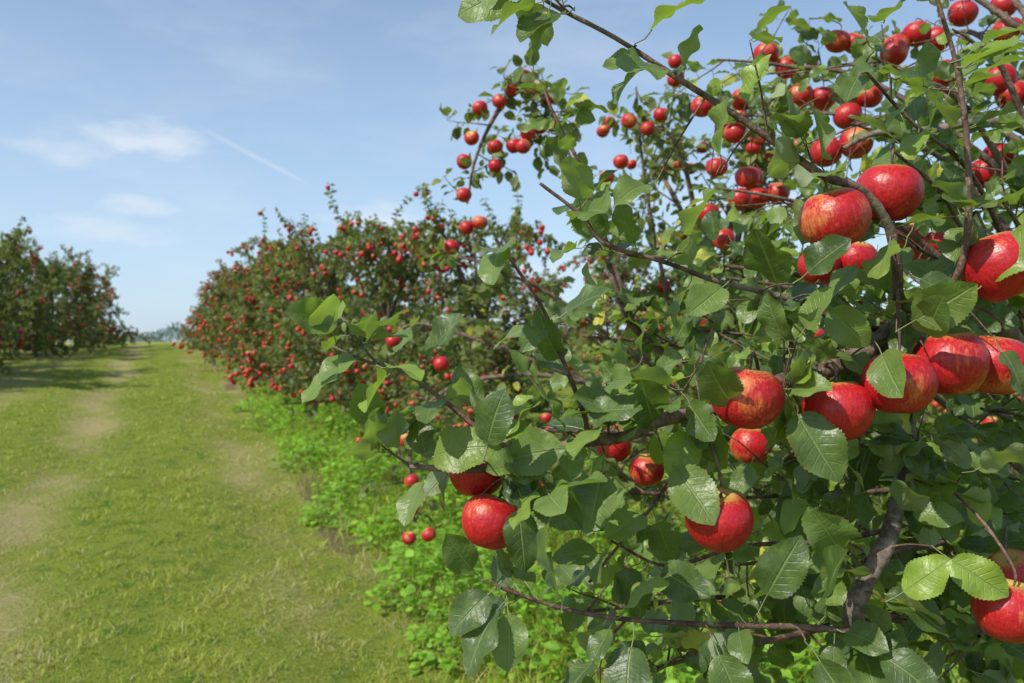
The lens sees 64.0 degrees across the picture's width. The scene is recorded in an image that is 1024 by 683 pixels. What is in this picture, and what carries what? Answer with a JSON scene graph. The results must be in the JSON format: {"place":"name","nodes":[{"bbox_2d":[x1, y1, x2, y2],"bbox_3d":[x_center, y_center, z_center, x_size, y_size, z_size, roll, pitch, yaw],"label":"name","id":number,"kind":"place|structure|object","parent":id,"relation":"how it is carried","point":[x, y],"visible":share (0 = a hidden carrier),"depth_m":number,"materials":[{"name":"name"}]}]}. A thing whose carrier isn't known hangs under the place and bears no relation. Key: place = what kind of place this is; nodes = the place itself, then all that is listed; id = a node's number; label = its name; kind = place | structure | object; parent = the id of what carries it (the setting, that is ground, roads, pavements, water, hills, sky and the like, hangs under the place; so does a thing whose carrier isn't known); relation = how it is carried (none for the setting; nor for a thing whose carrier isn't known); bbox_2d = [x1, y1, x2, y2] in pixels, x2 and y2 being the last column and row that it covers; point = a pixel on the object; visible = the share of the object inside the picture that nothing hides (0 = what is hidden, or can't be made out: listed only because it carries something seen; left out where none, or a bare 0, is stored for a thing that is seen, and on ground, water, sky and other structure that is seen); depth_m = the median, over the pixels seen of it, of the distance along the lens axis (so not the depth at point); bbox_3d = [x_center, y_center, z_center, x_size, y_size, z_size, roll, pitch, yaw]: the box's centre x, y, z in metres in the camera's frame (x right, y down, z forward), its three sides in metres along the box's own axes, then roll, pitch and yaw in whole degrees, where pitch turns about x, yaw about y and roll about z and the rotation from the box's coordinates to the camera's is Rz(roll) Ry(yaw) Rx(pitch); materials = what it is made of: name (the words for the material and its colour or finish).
{"place":"outdoors","nodes":[
{"label":"outdoors","id":0,"kind":"place"},
{"bbox_2d":[0,342,1023,682],"bbox_3d":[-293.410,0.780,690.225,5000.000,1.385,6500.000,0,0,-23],"label":"ground","id":1,"kind":"structure","parent":0,"point":[14,516],"depth_m":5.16,"materials":[{"name":"green plant"}]},
{"bbox_2d":[0,298,23,379],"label":"apple tree","id":2,"kind":"object","parent":1,"relation":"on","point":[6,332],"visible":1,"depth_m":14.98,"materials":[{"name":"green plant"}]},
{"bbox_2d":[0,217,79,356],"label":"apple tree","id":3,"kind":"object","parent":1,"relation":"on","point":[17,261],"visible":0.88,"depth_m":20.05,"materials":[{"name":"green plant"}]},
{"bbox_2d":[0,225,94,354],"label":"apple tree","id":4,"kind":"object","parent":1,"relation":"on","point":[40,311],"visible":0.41,"depth_m":22.27,"materials":[{"name":"green plant"}]},
{"bbox_2d":[16,239,120,350],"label":"apple tree","id":5,"kind":"object","parent":1,"relation":"on","point":[56,267],"visible":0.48,"depth_m":24.69,"materials":[{"name":"green plant"}]},
{"bbox_2d":[33,255,138,347],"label":"apple tree","id":6,"kind":"object","parent":1,"relation":"on","point":[89,277],"visible":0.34,"depth_m":27.63,"materials":[{"name":"green plant"}]},
{"bbox_2d":[53,263,151,345],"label":"apple tree","id":7,"kind":"object","parent":1,"relation":"on","point":[106,284],"visible":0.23,"depth_m":31.39,"materials":[{"name":"green plant"}]},
{"bbox_2d":[179,281,216,338],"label":"apple tree","id":8,"kind":"object","parent":1,"relation":"on","point":[205,294],"visible":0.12,"depth_m":31.80,"materials":[{"name":"green plant"}]},
{"bbox_2d":[185,286,215,337],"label":"apple tree","id":9,"kind":"object","parent":1,"relation":"on","point":[201,294],"visible":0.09,"depth_m":35.40,"materials":[{"name":"green plant"}]},
{"bbox_2d":[177,280,232,340],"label":"apple tree","id":10,"kind":"object","parent":1,"relation":"on","point":[189,329],"visible":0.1,"depth_m":28.70,"materials":[{"name":"green plant"}]},
{"bbox_2d":[185,267,263,350],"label":"apple tree","id":11,"kind":"object","parent":1,"relation":"on","point":[200,322],"visible":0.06,"depth_m":22.89,"materials":[{"name":"green plant"}]},
{"bbox_2d":[195,259,254,348],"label":"apple tree","id":12,"kind":"object","parent":1,"relation":"on","point":[219,276],"visible":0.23,"depth_m":25.66,"materials":[{"name":"green plant"}]},
{"bbox_2d":[186,257,264,360],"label":"apple tree","id":13,"kind":"object","parent":1,"relation":"on","point":[239,274],"visible":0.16,"depth_m":20.36,"materials":[{"name":"green plant"}]},
{"bbox_2d":[171,234,344,370],"bbox_3d":[-5.386,-0.816,18.217,3.173,3.203,3.554,0,0,13],"label":"apple tree","id":14,"kind":"object","parent":1,"relation":"on","point":[218,298],"visible":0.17,"depth_m":17.63,"materials":[{"name":"green plant"}]},
{"bbox_2d":[200,222,372,379],"bbox_3d":[-4.328,-0.707,15.584,3.186,3.166,2.658,0,0,38],"label":"apple tree","id":15,"kind":"object","parent":1,"relation":"on","point":[244,298],"visible":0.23,"depth_m":15.36,"materials":[{"name":"green plant"}]},
{"bbox_2d":[219,242,380,384],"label":"apple tree","id":16,"kind":"object","parent":1,"relation":"on","point":[288,290],"visible":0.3,"depth_m":13.22,"materials":[{"name":"green plant"}]},
{"bbox_2d":[227,183,431,411],"bbox_3d":[-2.546,-0.489,11.586,2.743,3.178,2.937,0,0,-15],"label":"apple tree","id":17,"kind":"object","parent":1,"relation":"on","point":[253,373],"visible":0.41,"depth_m":11.08,"materials":[{"name":"green plant"}]},
{"bbox_2d":[31,321,671,341],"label":"distant trees","id":18,"kind":"object","parent":1,"relation":"on","point":[174,331],"visible":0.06,"depth_m":311.37,"materials":[{"name":"green plant"}]},
{"bbox_2d":[245,196,540,423],"bbox_3d":[-1.430,-0.215,9.465,3.079,2.775,2.749,0,0,-24],"label":"apple tree","id":19,"kind":"object","parent":1,"relation":"on","point":[386,274],"visible":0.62,"depth_m":9.13,"materials":[{"name":"green plant"}]},
{"bbox_2d":[368,279,420,344],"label":"apple tree","id":20,"kind":"object","parent":1,"relation":"on","point":[396,285],"visible":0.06,"depth_m":24.88,"materials":[{"name":"green plant"}]},
{"bbox_2d":[391,271,453,349],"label":"apple tree","id":21,"kind":"object","parent":1,"relation":"on","point":[427,299],"visible":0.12,"depth_m":22.01,"materials":[{"name":"green plant"}]},
{"bbox_2d":[407,263,504,359],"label":"apple tree","id":22,"kind":"object","parent":1,"relation":"on","point":[447,306],"visible":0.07,"depth_m":18.96,"materials":[{"name":"green plant"}]},
{"bbox_2d":[346,182,623,474],"bbox_3d":[-0.437,-0.087,7.498,2.298,2.737,2.755,0,0,44],"label":"apple tree","id":23,"kind":"object","parent":1,"relation":"on","point":[480,353],"visible":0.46,"depth_m":7.29,"materials":[{"name":"green plant"}]},
{"bbox_2d":[488,265,589,377],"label":"apple tree","id":24,"kind":"object","parent":1,"relation":"on","point":[523,300],"visible":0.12,"depth_m":15.99,"materials":[{"name":"green plant"}]},
{"bbox_2d":[537,236,689,393],"bbox_3d":[1.622,-0.334,12.970,2.381,2.836,2.854,0,0,-21],"label":"apple tree","id":25,"kind":"object","parent":1,"relation":"on","point":[629,276],"visible":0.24,"depth_m":13.04,"materials":[{"name":"green plant"}]},
{"bbox_2d":[231,380,1023,682],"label":"weeds","id":26,"kind":"object","parent":1,"relation":"on","point":[445,663],"visible":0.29,"depth_m":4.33,"materials":[{"name":"green plant"}]},
{"bbox_2d":[285,0,1023,682],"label":"apple tree","id":27,"kind":"object","parent":1,"relation":"on","point":[865,380],"visible":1,"depth_m":0.82,"materials":[{"name":"green plant"}]},
{"bbox_2d":[339,51,996,583],"bbox_3d":[0.846,0.036,4.407,2.873,2.861,2.263,0,0,12],"label":"apple tree","id":28,"kind":"object","parent":1,"relation":"on","point":[639,125],"visible":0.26,"depth_m":3.73,"materials":[{"name":"green plant"}]},
{"bbox_2d":[659,238,796,405],"bbox_3d":[2.962,-0.062,10.137,2.607,2.631,2.920,0,0,40],"label":"apple tree","id":29,"kind":"object","parent":1,"relation":"on","point":[692,387],"visible":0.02,"depth_m":9.94,"materials":[{"name":"green plant"}]},
{"bbox_2d":[871,223,1023,477],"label":"apple tree","id":30,"kind":"object","parent":1,"relation":"on","point":[936,409],"visible":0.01,"depth_m":7.14,"materials":[{"name":"green plant"}]},
{"bbox_2d":[0,0,1023,341],"label":"sky","id":31,"kind":"structure","parent":0,"point":[151,138],"materials":[{"name":"blue"}]}
]}

